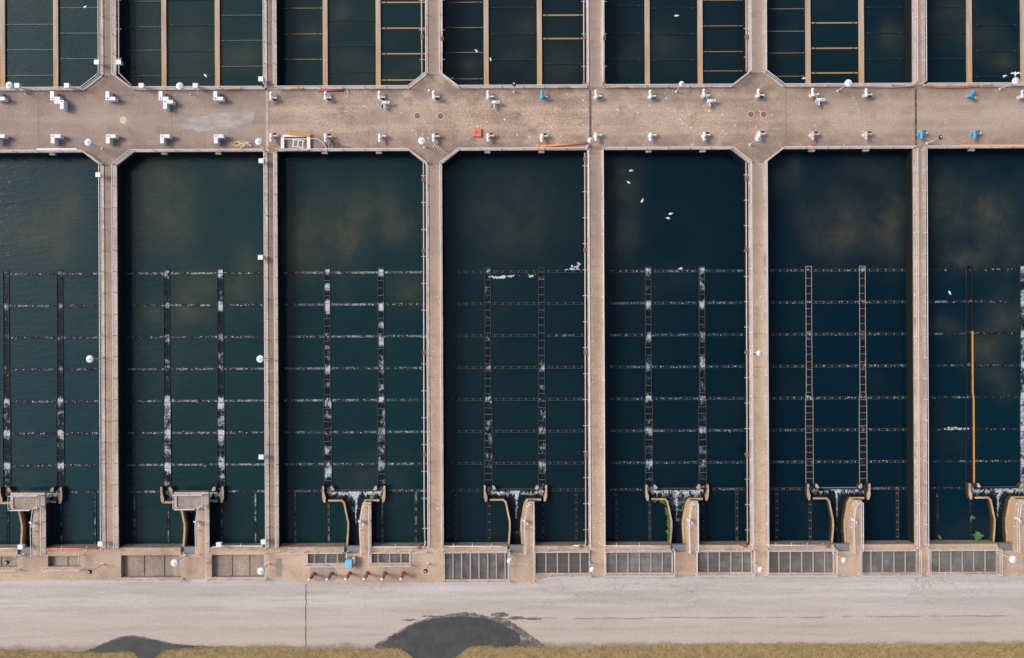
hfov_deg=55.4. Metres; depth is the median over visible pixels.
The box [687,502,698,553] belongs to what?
railing
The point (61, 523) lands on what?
weir trough
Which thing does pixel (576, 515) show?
weir trough
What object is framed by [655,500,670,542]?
moss
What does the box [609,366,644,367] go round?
weir trough
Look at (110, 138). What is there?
valve housing
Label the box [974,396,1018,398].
weir trough
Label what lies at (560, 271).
weir trough
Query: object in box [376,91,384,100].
gate actuator
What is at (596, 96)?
gate actuator
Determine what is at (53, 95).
valve housing
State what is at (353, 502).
collection channel
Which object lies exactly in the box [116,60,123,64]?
control box
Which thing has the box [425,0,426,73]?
railing
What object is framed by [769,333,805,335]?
weir trough
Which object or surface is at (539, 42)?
baffle wall
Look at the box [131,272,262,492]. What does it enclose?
foam
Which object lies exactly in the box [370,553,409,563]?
grated channel
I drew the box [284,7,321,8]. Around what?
cross beam
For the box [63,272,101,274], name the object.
weir trough
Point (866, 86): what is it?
hose
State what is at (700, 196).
water
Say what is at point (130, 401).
weir trough
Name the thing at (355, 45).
cross beam
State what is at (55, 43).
baffle wall
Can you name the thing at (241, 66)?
cross beam
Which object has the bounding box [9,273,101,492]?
foam
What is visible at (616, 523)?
weir trough
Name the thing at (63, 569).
railing
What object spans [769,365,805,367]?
weir trough
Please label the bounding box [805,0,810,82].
baffle wall
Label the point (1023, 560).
grated channel
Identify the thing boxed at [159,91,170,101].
valve housing
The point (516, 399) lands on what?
weir trough
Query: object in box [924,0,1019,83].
water
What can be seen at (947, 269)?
weir trough
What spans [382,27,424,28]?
cross beam
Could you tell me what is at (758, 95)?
gate actuator
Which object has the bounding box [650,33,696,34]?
cross beam
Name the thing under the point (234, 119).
mortar patch
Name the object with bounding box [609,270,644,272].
weir trough
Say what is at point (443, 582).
railing
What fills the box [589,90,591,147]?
deck joint
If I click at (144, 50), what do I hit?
cross beam
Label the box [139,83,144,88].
control box
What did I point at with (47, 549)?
coping
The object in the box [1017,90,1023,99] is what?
gate actuator
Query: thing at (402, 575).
standpipe
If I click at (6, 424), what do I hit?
launder trough
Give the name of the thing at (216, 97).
valve housing
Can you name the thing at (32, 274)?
weir trough
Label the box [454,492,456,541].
weir trough
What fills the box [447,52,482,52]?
cross beam
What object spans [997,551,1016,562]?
lamp post
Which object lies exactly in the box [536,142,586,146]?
pipe
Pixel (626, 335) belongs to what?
weir trough
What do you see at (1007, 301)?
weir trough
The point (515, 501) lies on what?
collection channel
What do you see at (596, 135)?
gate actuator
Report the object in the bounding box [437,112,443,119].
manhole cover
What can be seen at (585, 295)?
pipe
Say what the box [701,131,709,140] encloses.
gate actuator
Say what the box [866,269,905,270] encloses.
weir trough
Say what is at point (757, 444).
dividing wall
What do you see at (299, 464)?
weir trough
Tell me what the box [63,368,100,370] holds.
weir trough
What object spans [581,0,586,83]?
pipe
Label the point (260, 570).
lamp post
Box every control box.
[14,83,20,88]
[17,544,26,548]
[64,83,70,88]
[94,60,101,64]
[95,172,101,176]
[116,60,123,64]
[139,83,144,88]
[193,83,198,88]
[216,542,222,546]
[259,158,264,163]
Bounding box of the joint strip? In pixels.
[266,90,268,152]
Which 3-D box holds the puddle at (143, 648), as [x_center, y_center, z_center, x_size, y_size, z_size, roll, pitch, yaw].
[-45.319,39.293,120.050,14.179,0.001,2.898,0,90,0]
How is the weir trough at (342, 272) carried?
in the water at (351, 212)
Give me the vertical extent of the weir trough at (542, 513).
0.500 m
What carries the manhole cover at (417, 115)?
on the deck
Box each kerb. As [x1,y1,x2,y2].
[0,76,101,90]
[0,150,101,165]
[116,75,264,89]
[116,150,263,164]
[277,74,426,89]
[277,149,425,163]
[441,75,585,88]
[442,149,585,163]
[604,74,747,87]
[604,148,748,161]
[764,73,912,86]
[765,147,912,160]
[924,84,1023,86]
[924,146,1023,148]
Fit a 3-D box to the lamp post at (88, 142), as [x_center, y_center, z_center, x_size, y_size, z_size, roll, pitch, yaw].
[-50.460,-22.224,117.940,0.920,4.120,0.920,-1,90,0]
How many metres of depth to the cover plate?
119.98 m
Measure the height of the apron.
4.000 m
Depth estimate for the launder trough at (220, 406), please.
122.14 m
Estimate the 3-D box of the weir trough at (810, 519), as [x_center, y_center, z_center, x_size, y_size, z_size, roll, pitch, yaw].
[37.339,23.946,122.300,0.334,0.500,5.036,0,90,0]
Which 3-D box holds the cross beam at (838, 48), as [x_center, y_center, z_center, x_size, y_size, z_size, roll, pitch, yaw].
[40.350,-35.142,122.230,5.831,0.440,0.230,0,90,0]
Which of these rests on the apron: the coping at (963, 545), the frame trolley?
the coping at (963, 545)
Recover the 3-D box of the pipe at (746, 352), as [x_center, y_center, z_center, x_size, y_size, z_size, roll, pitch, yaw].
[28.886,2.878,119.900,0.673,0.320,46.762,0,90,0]
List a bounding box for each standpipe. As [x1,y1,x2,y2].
[308,572,315,580]
[326,571,333,580]
[344,571,351,580]
[363,571,369,579]
[381,571,386,580]
[399,571,404,580]
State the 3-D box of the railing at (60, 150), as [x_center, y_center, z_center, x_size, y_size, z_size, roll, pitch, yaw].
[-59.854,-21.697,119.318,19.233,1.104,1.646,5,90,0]
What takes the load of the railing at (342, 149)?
on the kerb at (358, 150)
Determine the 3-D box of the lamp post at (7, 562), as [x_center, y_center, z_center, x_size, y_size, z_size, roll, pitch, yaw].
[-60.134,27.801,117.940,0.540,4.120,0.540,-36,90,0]
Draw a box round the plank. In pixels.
[289,131,310,136]
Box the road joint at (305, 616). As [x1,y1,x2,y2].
[305,584,306,647]
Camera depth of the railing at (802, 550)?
119.19 m
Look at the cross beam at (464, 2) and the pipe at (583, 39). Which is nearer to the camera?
the pipe at (583, 39)
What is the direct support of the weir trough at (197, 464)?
in the water at (193, 213)
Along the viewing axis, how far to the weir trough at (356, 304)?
122.14 m
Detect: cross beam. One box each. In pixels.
[6,24,52,24]
[7,49,52,50]
[7,75,52,75]
[60,7,98,8]
[60,32,99,33]
[60,58,100,59]
[127,0,160,1]
[127,49,160,50]
[131,26,160,27]
[168,24,214,25]
[168,50,213,51]
[168,75,214,76]
[221,14,262,15]
[221,40,262,40]
[221,66,262,66]
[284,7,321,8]
[285,33,321,34]
[285,59,321,59]
[329,19,374,20]
[329,45,374,46]
[329,71,374,72]
[382,1,424,3]
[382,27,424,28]
[382,53,424,54]
[382,79,416,80]
[446,1,482,2]
[446,27,482,27]
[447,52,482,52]
[453,78,482,79]
[489,6,535,7]
[489,33,535,34]
[491,59,535,60]
[543,14,582,15]
[543,37,581,39]
[605,5,643,6]
[605,32,643,33]
[605,59,643,60]
[650,7,695,8]
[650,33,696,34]
[650,59,696,60]
[703,0,741,0]
[703,25,742,26]
[703,51,742,51]
[767,8,803,9]
[767,30,803,31]
[767,52,800,53]
[773,75,804,76]
[811,22,857,23]
[811,47,857,48]
[811,72,857,73]
[864,6,903,7]
[864,32,903,33]
[864,58,903,59]
[925,6,964,7]
[925,32,964,33]
[925,58,965,58]
[972,24,1018,25]
[972,50,1015,51]
[972,76,1019,76]
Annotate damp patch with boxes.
[310,565,337,581]
[322,140,350,147]
[491,612,508,616]
[509,616,523,619]
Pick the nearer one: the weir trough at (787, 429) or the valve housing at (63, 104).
the valve housing at (63, 104)
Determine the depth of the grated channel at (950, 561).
120.07 m
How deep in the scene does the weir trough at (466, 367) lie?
122.14 m
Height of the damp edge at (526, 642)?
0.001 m
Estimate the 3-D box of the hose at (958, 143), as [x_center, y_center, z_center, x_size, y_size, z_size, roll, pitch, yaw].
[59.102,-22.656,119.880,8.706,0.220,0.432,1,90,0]
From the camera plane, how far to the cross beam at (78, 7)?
122.05 m
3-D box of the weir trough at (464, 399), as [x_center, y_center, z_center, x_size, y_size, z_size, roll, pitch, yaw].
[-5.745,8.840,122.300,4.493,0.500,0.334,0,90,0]
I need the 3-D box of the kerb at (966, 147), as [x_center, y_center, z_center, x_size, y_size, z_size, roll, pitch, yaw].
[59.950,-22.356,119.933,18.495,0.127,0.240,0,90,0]
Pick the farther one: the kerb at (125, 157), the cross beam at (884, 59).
the cross beam at (884, 59)
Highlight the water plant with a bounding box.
[972,531,983,540]
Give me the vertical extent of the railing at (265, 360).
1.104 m
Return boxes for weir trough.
[6,504,8,543]
[9,273,55,274]
[9,304,55,306]
[9,368,56,370]
[10,336,56,338]
[10,400,55,402]
[11,432,55,434]
[11,464,55,466]
[60,504,62,543]
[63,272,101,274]
[63,304,101,306]
[63,336,100,338]
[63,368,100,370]
[64,400,100,402]
[64,432,100,434]
[64,464,101,466]
[68,491,102,492]
[93,493,95,543]
[126,272,162,274]
[126,304,162,306]
[126,336,163,338]
[127,368,163,370]
[127,400,162,402]
[127,432,162,433]
[127,463,162,465]
[127,490,159,492]
[133,493,135,543]
[167,503,169,542]
[170,272,216,274]
[170,304,216,306]
[170,336,216,337]
[170,367,216,369]
[171,399,216,401]
[171,431,216,433]
[171,463,216,465]
[220,503,222,541]
[223,272,263,273]
[224,303,263,305]
[224,335,263,337]
[224,367,263,369]
[225,399,265,401]
[225,431,264,433]
[225,463,264,465]
[228,490,264,492]
[254,493,256,542]
[284,271,323,273]
[284,303,323,305]
[284,335,323,337]
[284,367,323,369]
[284,399,323,401]
[284,431,323,433]
[285,463,323,465]
[285,490,320,491]
[294,493,296,542]
[327,502,329,542]
[330,271,377,273]
[330,303,377,305]
[330,335,377,337]
[331,367,377,369]
[332,399,376,401]
[332,431,376,432]
[332,462,377,464]
[381,502,383,541]
[384,271,425,273]
[384,303,425,305]
[384,335,426,337]
[384,367,426,368]
[385,398,426,400]
[386,430,426,432]
[386,462,426,464]
[389,489,426,491]
[414,492,416,541]
[448,271,483,272]
[448,302,484,304]
[448,334,484,336]
[448,366,484,368]
[448,398,483,400]
[448,430,483,432]
[448,462,483,464]
[449,489,481,491]
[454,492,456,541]
[488,502,490,541]
[491,270,537,272]
[491,302,537,304]
[491,334,537,336]
[491,366,537,368]
[492,398,537,400]
[492,430,537,432]
[492,462,537,464]
[541,501,543,541]
[544,270,584,272]
[545,302,584,304]
[545,334,584,336]
[545,366,584,368]
[546,398,584,400]
[546,430,586,432]
[546,461,586,463]
[549,488,586,490]
[575,491,577,540]
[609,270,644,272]
[609,302,644,304]
[609,334,644,335]
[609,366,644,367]
[609,397,644,399]
[610,429,644,431]
[610,461,644,463]
[610,488,641,490]
[615,491,617,540]
[648,501,650,540]
[651,270,697,271]
[651,301,698,303]
[652,333,698,335]
[652,365,698,367]
[653,397,697,399]
[653,429,697,431]
[653,461,698,463]
[702,501,704,540]
[705,269,743,271]
[705,301,743,303]
[705,333,744,335]
[705,365,744,367]
[706,397,744,399]
[707,429,744,431]
[707,461,744,463]
[710,488,744,490]
[735,491,737,540]
[769,269,805,271]
[769,301,805,303]
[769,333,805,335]
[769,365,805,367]
[770,397,804,399]
[770,429,804,430]
[770,460,804,462]
[770,487,802,489]
[775,490,777,540]
[809,500,811,539]
[812,269,858,271]
[812,301,858,303]
[812,333,858,335]
[812,365,858,366]
[813,396,858,398]
[813,428,858,430]
[814,460,858,462]
[862,500,864,539]
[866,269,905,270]
[866,301,905,302]
[866,332,906,334]
[866,364,906,366]
[867,396,906,398]
[867,428,906,430]
[867,460,906,462]
[870,487,906,489]
[896,490,898,539]
[925,300,965,302]
[925,332,965,334]
[926,268,965,270]
[927,364,966,366]
[927,396,965,398]
[927,428,965,430]
[927,460,965,462]
[927,487,962,489]
[936,490,938,539]
[969,499,971,539]
[972,268,1019,270]
[973,300,1019,302]
[973,332,1019,334]
[974,364,1019,366]
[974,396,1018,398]
[975,428,1018,430]
[975,459,1018,461]
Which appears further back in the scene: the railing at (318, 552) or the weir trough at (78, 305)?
the weir trough at (78, 305)
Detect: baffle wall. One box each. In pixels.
[0,0,5,86]
[53,0,58,86]
[161,0,166,85]
[215,0,220,85]
[323,0,327,86]
[376,0,380,84]
[484,0,488,84]
[537,0,541,85]
[644,0,649,83]
[697,0,702,83]
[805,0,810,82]
[858,0,863,82]
[966,0,971,83]
[1020,0,1023,81]
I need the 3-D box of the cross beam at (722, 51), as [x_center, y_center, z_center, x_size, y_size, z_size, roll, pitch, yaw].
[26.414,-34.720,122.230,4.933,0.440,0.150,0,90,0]
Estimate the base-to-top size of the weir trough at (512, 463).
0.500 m
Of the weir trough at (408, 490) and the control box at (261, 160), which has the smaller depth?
the control box at (261, 160)
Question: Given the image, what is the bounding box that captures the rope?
[231,141,251,147]
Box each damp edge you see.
[73,635,220,653]
[375,612,544,648]
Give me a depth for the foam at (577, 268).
122.13 m
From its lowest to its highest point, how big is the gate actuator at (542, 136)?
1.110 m
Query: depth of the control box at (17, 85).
118.61 m
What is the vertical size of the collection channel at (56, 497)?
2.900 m
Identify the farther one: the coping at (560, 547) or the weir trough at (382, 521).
the weir trough at (382, 521)
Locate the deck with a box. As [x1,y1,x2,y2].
[0,72,1023,168]
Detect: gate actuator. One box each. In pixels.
[268,91,276,100]
[268,133,276,141]
[322,133,331,142]
[323,91,330,100]
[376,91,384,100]
[378,133,385,141]
[381,100,389,108]
[430,133,439,141]
[431,90,439,99]
[485,90,493,99]
[485,133,493,141]
[491,100,499,107]
[538,90,547,99]
[538,133,547,141]
[592,132,601,140]
[593,90,601,99]
[647,90,655,99]
[647,132,655,140]
[700,89,709,98]
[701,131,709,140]
[706,98,715,106]
[755,89,763,98]
[755,131,764,137]
[809,88,818,97]
[809,131,818,140]
[815,96,825,105]
[862,88,871,97]
[862,131,871,139]
[916,130,926,138]
[966,89,975,99]
[969,130,980,138]
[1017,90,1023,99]
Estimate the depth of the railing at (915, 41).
119.30 m
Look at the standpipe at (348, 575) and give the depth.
118.49 m
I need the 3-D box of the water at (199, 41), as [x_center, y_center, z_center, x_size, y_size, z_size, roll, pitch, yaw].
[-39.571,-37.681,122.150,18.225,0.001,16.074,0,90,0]
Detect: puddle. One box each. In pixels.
[87,636,200,657]
[382,616,520,657]
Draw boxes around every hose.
[850,85,911,87]
[928,85,979,87]
[957,142,1023,144]
[980,86,1013,86]
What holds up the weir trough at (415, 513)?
in the water at (351, 212)
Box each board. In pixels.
[37,148,76,149]
[290,87,302,89]
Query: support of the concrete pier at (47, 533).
in the water at (49, 214)
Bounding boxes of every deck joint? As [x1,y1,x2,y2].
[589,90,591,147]
[915,89,916,145]
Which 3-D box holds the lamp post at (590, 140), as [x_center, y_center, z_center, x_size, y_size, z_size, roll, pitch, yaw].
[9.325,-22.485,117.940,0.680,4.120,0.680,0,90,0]
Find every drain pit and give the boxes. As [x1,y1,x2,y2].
[0,557,17,565]
[51,556,80,564]
[118,555,183,579]
[209,555,266,578]
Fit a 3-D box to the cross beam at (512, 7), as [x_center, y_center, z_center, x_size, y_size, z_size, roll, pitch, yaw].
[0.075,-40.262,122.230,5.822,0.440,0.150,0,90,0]
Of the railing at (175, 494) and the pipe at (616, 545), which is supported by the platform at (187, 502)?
the railing at (175, 494)
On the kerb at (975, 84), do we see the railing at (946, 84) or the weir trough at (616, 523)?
the railing at (946, 84)
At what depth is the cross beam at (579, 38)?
122.05 m
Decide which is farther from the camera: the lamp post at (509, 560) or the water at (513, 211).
the water at (513, 211)
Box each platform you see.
[10,492,46,509]
[174,492,209,508]
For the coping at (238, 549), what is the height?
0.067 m
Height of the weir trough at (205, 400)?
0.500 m
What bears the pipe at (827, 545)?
on the coping at (832, 546)
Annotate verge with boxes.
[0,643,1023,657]
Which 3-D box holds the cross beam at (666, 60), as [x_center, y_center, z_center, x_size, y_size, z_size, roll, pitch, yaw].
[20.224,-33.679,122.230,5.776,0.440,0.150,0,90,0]
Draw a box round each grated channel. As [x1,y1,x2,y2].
[307,552,346,564]
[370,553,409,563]
[443,550,508,580]
[534,550,589,574]
[605,550,672,573]
[696,549,752,573]
[767,549,834,573]
[859,548,917,573]
[928,548,997,573]
[1022,548,1023,572]
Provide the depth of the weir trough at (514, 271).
122.14 m
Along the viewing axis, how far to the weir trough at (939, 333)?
122.14 m
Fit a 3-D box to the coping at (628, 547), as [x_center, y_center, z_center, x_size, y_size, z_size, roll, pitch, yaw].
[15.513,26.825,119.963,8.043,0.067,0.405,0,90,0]
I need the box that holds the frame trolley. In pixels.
[281,135,309,150]
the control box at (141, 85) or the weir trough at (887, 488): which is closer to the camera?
the control box at (141, 85)
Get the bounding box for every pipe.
[49,546,99,550]
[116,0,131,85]
[212,543,262,548]
[318,89,342,91]
[374,541,425,548]
[419,0,424,73]
[421,162,426,544]
[440,0,444,72]
[444,543,506,548]
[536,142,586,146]
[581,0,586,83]
[582,153,588,539]
[601,0,606,84]
[605,543,669,547]
[744,0,748,71]
[744,162,749,542]
[769,542,830,547]
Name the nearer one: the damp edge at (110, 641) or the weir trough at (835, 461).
the damp edge at (110, 641)
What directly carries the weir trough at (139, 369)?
in the water at (193, 213)
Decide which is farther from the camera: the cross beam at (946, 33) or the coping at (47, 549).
the cross beam at (946, 33)
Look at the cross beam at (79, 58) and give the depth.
122.05 m
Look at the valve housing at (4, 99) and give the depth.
119.28 m
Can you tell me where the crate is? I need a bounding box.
[473,128,481,136]
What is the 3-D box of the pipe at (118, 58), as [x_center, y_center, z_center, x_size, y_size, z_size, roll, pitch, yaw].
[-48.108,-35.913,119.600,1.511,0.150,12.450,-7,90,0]
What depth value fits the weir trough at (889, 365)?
122.14 m
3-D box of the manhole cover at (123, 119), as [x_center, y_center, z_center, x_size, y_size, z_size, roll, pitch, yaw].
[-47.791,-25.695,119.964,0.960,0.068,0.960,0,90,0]
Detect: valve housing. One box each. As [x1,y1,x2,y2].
[0,92,8,102]
[0,134,7,144]
[50,91,62,101]
[51,134,63,144]
[54,100,67,110]
[105,91,117,101]
[106,134,118,144]
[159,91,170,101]
[160,134,171,144]
[163,100,175,110]
[213,91,224,102]
[214,134,225,144]
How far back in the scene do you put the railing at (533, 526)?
118.89 m
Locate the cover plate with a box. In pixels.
[276,559,281,575]
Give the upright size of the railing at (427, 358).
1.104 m
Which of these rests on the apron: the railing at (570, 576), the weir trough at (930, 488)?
the railing at (570, 576)
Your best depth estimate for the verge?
120.03 m
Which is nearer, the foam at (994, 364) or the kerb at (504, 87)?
the kerb at (504, 87)
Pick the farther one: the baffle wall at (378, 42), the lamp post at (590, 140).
the baffle wall at (378, 42)
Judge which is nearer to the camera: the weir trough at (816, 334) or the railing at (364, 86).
the railing at (364, 86)
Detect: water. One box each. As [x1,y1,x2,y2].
[0,156,102,543]
[6,0,100,87]
[123,0,263,87]
[124,155,265,543]
[281,0,424,86]
[281,154,427,542]
[443,0,584,85]
[443,153,586,541]
[603,0,743,83]
[604,153,745,541]
[766,0,904,84]
[766,152,906,540]
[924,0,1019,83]
[925,151,1023,539]
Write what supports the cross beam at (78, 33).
in the water at (76, 72)
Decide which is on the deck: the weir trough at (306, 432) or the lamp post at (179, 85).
the lamp post at (179, 85)
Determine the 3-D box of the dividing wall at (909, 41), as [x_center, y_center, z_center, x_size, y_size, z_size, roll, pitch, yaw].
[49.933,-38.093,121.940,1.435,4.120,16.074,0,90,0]
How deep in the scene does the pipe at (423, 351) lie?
119.84 m
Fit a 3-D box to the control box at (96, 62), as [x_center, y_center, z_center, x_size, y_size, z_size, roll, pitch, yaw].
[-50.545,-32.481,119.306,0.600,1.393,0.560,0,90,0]
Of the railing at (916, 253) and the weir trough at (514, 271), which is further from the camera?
the weir trough at (514, 271)
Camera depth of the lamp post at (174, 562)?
116.07 m
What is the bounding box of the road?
[0,575,1023,654]
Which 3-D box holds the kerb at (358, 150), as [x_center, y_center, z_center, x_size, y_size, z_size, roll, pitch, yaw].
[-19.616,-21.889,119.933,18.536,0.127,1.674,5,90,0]
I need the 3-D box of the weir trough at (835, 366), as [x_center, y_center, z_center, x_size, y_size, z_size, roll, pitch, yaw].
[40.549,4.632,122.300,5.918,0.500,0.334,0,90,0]
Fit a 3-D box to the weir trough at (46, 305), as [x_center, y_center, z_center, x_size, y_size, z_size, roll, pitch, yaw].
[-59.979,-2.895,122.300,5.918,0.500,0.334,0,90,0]
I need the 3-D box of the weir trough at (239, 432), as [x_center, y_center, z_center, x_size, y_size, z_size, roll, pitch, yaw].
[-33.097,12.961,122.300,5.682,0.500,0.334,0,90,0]
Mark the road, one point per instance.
(53, 616)
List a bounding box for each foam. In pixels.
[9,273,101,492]
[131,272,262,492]
[290,271,426,491]
[489,274,535,278]
[565,262,580,270]
[610,270,741,489]
[769,269,898,488]
[926,268,1011,487]
[944,427,968,429]
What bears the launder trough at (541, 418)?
in the water at (513, 211)
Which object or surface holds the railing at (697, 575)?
on the grated channel at (715, 562)
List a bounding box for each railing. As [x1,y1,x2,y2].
[0,73,101,89]
[0,149,101,164]
[8,494,40,510]
[30,505,44,556]
[42,553,83,570]
[98,0,102,75]
[98,164,104,549]
[111,0,115,74]
[112,73,264,89]
[112,149,265,164]
[112,164,117,549]
[115,553,183,581]
[173,493,204,509]
[195,504,208,582]
[207,552,267,581]
[263,0,265,86]
[263,151,268,548]
[273,0,275,85]
[273,151,277,548]
[274,72,426,88]
[275,148,425,161]
[277,551,343,553]
[304,551,348,566]
[360,503,370,555]
[368,550,411,566]
[371,550,427,553]
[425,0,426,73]
[426,162,429,547]
[439,0,440,71]
[440,72,587,87]
[440,147,587,163]
[440,162,442,547]
[442,549,509,583]
[444,550,506,552]
[524,502,533,554]
[533,553,591,582]
[536,551,588,552]
[587,0,588,84]
[587,150,590,547]
[601,0,602,84]
[602,150,604,546]
[603,70,750,87]
[603,146,750,161]
[604,548,674,576]
[605,549,671,552]
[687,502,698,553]
[695,548,754,576]
[699,549,751,551]
[748,11,751,72]
[749,161,753,546]
[763,0,766,71]
[764,70,916,86]
[764,161,768,546]
[765,146,915,161]
[766,548,837,576]
[769,550,835,551]
[851,501,863,552]
[858,547,921,576]
[862,548,916,550]
[913,0,917,82]
[914,148,919,545]
[922,0,926,83]
[923,82,1023,85]
[923,148,928,545]
[924,145,1023,147]
[926,547,1002,575]
[926,548,1000,550]
[1014,500,1023,552]
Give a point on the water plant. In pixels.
(977, 535)
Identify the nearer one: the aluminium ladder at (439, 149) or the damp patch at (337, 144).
the aluminium ladder at (439, 149)
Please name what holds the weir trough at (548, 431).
in the water at (513, 211)
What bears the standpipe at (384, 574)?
on the apron
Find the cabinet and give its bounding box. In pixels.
[345,555,355,567]
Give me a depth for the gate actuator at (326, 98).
119.04 m
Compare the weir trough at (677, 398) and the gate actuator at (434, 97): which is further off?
the weir trough at (677, 398)
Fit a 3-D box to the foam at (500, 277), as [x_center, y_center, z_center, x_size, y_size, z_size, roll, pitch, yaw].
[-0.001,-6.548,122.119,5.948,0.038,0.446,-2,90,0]
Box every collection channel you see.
[0,486,64,554]
[160,485,225,553]
[322,485,385,552]
[484,484,546,551]
[644,483,708,551]
[805,482,870,550]
[965,482,1023,549]
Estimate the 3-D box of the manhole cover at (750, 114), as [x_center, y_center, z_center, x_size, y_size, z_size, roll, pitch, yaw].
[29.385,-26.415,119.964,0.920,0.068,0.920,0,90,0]
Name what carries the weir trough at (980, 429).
in the water at (975, 209)
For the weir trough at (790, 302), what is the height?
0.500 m
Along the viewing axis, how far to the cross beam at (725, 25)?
122.05 m
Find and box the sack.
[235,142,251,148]
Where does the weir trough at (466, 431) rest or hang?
in the water at (513, 211)
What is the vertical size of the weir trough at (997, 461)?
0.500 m
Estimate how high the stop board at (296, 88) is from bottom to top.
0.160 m
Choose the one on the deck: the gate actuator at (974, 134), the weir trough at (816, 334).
the gate actuator at (974, 134)
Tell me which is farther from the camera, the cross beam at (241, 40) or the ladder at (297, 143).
the cross beam at (241, 40)
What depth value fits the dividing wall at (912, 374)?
120.00 m
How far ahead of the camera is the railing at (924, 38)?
118.92 m
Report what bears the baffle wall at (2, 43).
in the water at (76, 72)
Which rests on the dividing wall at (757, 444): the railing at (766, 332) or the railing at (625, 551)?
the railing at (766, 332)
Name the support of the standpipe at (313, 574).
on the apron
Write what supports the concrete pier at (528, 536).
in the water at (513, 211)
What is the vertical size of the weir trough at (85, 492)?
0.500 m
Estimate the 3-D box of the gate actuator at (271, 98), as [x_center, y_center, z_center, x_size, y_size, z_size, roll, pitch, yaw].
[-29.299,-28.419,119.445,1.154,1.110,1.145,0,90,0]
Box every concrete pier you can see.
[33,502,53,553]
[196,501,214,552]
[359,500,373,551]
[522,500,534,550]
[684,499,697,550]
[846,498,861,549]
[1007,498,1023,548]
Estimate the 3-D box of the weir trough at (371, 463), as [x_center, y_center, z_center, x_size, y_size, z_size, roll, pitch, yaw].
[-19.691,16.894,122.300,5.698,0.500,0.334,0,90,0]
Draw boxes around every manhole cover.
[120,116,126,123]
[414,112,420,118]
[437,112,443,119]
[747,111,754,117]
[760,111,766,117]
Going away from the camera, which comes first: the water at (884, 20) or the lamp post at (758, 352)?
the lamp post at (758, 352)
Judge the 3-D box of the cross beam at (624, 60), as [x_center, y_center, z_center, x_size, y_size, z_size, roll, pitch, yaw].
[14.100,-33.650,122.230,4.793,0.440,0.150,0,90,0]
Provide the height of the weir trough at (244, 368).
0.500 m
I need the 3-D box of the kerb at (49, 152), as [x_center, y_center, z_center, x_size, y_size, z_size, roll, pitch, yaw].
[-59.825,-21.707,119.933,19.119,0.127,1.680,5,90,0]
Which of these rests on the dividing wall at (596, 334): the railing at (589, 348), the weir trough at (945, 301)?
the railing at (589, 348)
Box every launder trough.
[2,270,10,487]
[56,270,64,486]
[163,269,171,486]
[217,269,224,486]
[324,268,331,485]
[377,268,385,485]
[484,268,491,485]
[538,267,545,484]
[645,267,652,484]
[698,267,706,484]
[805,266,813,483]
[859,266,866,483]
[966,265,974,482]
[1019,265,1023,482]
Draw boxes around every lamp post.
[5,554,24,564]
[6,82,26,94]
[85,139,102,149]
[86,355,102,362]
[88,563,104,573]
[171,554,186,566]
[176,82,191,94]
[255,138,267,148]
[257,355,269,362]
[257,562,269,574]
[418,137,425,147]
[507,552,512,563]
[586,137,592,146]
[589,561,594,572]
[675,81,684,92]
[749,136,760,145]
[753,350,761,355]
[753,561,763,572]
[832,552,846,562]
[837,79,851,91]
[926,135,942,144]
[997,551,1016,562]
[999,77,1019,89]
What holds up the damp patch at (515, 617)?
on the road
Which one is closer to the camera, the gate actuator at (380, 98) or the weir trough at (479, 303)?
the gate actuator at (380, 98)
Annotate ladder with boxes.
[291,139,303,147]
[431,143,448,156]
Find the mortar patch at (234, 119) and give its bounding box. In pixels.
[176,110,254,132]
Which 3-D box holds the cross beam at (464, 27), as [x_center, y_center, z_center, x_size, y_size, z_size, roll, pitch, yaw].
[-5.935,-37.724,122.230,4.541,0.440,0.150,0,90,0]
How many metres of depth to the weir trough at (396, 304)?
122.14 m
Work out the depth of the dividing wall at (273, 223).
120.00 m
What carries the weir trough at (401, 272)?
in the water at (351, 212)
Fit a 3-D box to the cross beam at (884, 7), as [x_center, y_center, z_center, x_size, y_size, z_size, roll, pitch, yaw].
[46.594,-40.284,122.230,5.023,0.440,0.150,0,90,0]
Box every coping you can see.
[0,549,16,551]
[46,548,102,551]
[119,547,180,550]
[209,547,266,550]
[279,547,343,549]
[372,546,427,549]
[444,546,506,549]
[535,546,588,548]
[605,545,670,548]
[699,545,749,548]
[768,544,833,547]
[862,544,914,547]
[926,544,997,546]
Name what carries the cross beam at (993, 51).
in the water at (984, 12)
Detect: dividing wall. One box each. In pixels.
[100,0,123,79]
[101,166,125,547]
[264,0,280,87]
[265,151,282,546]
[425,0,441,73]
[426,165,444,545]
[585,0,602,85]
[586,150,605,545]
[743,0,765,74]
[744,163,766,544]
[905,0,923,84]
[906,148,925,543]
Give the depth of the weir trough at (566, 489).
122.14 m
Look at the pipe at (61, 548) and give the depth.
119.77 m
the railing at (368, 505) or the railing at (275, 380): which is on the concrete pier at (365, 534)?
the railing at (368, 505)
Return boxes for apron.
[0,540,1023,582]
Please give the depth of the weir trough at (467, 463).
122.14 m
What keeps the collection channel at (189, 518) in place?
in the water at (193, 213)
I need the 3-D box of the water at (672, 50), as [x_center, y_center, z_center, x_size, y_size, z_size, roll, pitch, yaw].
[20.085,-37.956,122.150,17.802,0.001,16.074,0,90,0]
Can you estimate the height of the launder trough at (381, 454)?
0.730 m
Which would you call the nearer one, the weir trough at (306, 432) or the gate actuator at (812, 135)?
the gate actuator at (812, 135)
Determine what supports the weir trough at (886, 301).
in the water at (836, 210)
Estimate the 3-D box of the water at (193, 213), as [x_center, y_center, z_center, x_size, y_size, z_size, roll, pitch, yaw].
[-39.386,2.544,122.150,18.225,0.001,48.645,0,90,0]
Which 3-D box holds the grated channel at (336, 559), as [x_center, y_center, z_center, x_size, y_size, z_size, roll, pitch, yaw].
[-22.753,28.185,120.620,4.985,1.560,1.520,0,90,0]

